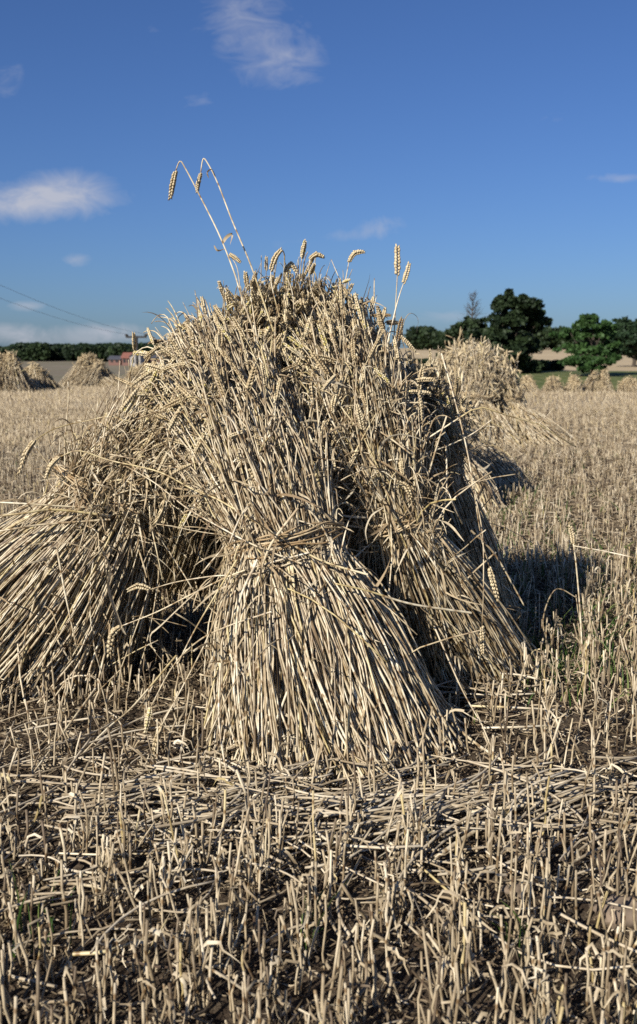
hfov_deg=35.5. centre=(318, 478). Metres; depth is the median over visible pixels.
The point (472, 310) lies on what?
bare tree
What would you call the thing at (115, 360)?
barn
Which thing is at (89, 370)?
wheat stook
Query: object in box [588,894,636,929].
stone
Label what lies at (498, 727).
loose straw
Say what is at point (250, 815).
loose straw
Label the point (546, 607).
loose straw
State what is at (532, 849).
soil clod
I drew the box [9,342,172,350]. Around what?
woodland
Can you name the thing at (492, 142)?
sky
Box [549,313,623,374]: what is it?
tree
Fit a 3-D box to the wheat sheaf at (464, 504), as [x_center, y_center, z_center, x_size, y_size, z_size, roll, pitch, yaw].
[0.451,0.030,4.007,1.153,1.316,0.740,-6,9,-39]
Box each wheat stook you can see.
[0,350,43,392]
[24,362,63,390]
[59,351,126,387]
[122,360,151,382]
[519,374,541,392]
[541,375,566,392]
[563,371,584,392]
[582,368,614,391]
[615,375,636,393]
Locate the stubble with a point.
(534, 1015)
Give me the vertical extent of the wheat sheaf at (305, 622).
1.792 m
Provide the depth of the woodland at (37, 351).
328.70 m
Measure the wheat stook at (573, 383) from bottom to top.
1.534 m
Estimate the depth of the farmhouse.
288.11 m
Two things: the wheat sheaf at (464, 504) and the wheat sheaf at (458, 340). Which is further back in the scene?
the wheat sheaf at (458, 340)
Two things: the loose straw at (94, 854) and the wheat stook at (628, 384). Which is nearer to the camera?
the loose straw at (94, 854)
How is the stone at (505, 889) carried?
on the ground at (620, 370)
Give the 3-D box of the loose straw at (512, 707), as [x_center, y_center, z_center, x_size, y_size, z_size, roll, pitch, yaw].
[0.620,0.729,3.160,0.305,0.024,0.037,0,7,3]
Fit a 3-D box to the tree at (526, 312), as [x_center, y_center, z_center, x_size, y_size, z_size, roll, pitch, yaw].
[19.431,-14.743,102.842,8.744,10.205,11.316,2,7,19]
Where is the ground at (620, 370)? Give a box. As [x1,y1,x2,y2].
[0,348,636,1023]
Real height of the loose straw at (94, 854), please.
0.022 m
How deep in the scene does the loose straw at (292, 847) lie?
2.25 m
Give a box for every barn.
[107,356,121,364]
[129,354,145,365]
[147,354,166,362]
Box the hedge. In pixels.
[409,358,564,370]
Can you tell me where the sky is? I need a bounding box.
[0,0,636,347]
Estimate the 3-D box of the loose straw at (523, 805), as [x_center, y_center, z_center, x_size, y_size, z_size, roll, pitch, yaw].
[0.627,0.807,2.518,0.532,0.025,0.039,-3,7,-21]
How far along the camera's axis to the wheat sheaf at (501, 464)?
8.93 m
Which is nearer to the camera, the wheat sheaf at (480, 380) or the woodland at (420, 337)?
the wheat sheaf at (480, 380)
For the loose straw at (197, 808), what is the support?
on the ground at (620, 370)
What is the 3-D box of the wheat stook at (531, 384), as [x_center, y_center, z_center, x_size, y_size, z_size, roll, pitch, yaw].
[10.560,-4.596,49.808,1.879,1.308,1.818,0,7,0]
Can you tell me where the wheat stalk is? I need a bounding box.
[568,525,583,666]
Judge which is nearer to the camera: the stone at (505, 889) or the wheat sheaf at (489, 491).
the stone at (505, 889)
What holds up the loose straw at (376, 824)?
on the ground at (620, 370)
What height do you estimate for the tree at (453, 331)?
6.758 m
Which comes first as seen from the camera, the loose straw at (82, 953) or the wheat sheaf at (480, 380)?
the loose straw at (82, 953)
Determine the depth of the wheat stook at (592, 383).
51.92 m
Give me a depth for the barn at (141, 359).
286.05 m
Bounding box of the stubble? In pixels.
[0,381,636,1023]
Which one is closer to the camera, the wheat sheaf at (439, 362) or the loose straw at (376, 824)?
the loose straw at (376, 824)
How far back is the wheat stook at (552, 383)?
50.36 m
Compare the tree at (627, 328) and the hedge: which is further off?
the tree at (627, 328)
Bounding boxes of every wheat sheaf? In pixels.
[0,297,214,791]
[43,158,496,815]
[151,264,295,606]
[217,239,390,543]
[248,244,582,725]
[389,339,555,640]
[406,349,520,518]
[415,338,489,381]
[433,382,542,489]
[437,336,536,448]
[440,328,488,355]
[473,338,584,446]
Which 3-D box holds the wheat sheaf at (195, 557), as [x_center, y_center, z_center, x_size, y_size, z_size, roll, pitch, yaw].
[-0.488,-0.094,4.275,0.843,1.495,2.099,-2,7,-15]
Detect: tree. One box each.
[430,315,487,356]
[460,291,485,320]
[463,288,553,373]
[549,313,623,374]
[608,316,636,366]
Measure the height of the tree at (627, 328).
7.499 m
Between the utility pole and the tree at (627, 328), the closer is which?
the utility pole
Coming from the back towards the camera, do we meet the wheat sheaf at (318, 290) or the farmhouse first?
the farmhouse
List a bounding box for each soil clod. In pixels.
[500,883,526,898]
[530,847,547,859]
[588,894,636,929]
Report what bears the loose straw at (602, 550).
attached to the wheat stalk
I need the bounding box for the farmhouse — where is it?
[121,352,132,365]
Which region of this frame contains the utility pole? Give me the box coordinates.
[1,285,147,365]
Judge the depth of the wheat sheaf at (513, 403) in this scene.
13.51 m
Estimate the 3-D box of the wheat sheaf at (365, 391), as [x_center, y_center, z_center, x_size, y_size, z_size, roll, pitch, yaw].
[0.350,-0.022,3.465,0.977,1.556,1.222,6,9,40]
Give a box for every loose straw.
[14,882,125,917]
[54,852,179,855]
[72,933,161,955]
[145,801,305,812]
[183,815,322,819]
[235,830,396,859]
[352,788,508,829]
[381,836,471,911]
[432,801,524,859]
[445,718,509,763]
[465,704,560,710]
[471,781,636,813]
[482,725,547,728]
[542,588,577,646]
[574,545,634,557]
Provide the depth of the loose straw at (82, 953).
1.85 m
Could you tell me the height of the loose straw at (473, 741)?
0.026 m
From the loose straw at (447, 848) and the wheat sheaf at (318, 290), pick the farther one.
the wheat sheaf at (318, 290)
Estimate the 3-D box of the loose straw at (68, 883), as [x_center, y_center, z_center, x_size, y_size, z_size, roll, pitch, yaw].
[-0.493,0.863,2.056,0.247,0.024,0.105,2,7,13]
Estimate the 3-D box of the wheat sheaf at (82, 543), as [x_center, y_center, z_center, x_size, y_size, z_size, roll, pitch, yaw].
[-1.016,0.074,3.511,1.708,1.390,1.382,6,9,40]
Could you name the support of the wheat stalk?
on the ground at (620, 370)
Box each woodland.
[0,342,133,361]
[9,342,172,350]
[403,325,627,349]
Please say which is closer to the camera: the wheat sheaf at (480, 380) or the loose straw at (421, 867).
the loose straw at (421, 867)
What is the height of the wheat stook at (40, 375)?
1.045 m
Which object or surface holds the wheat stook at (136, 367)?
on the ground at (620, 370)
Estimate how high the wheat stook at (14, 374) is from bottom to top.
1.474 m

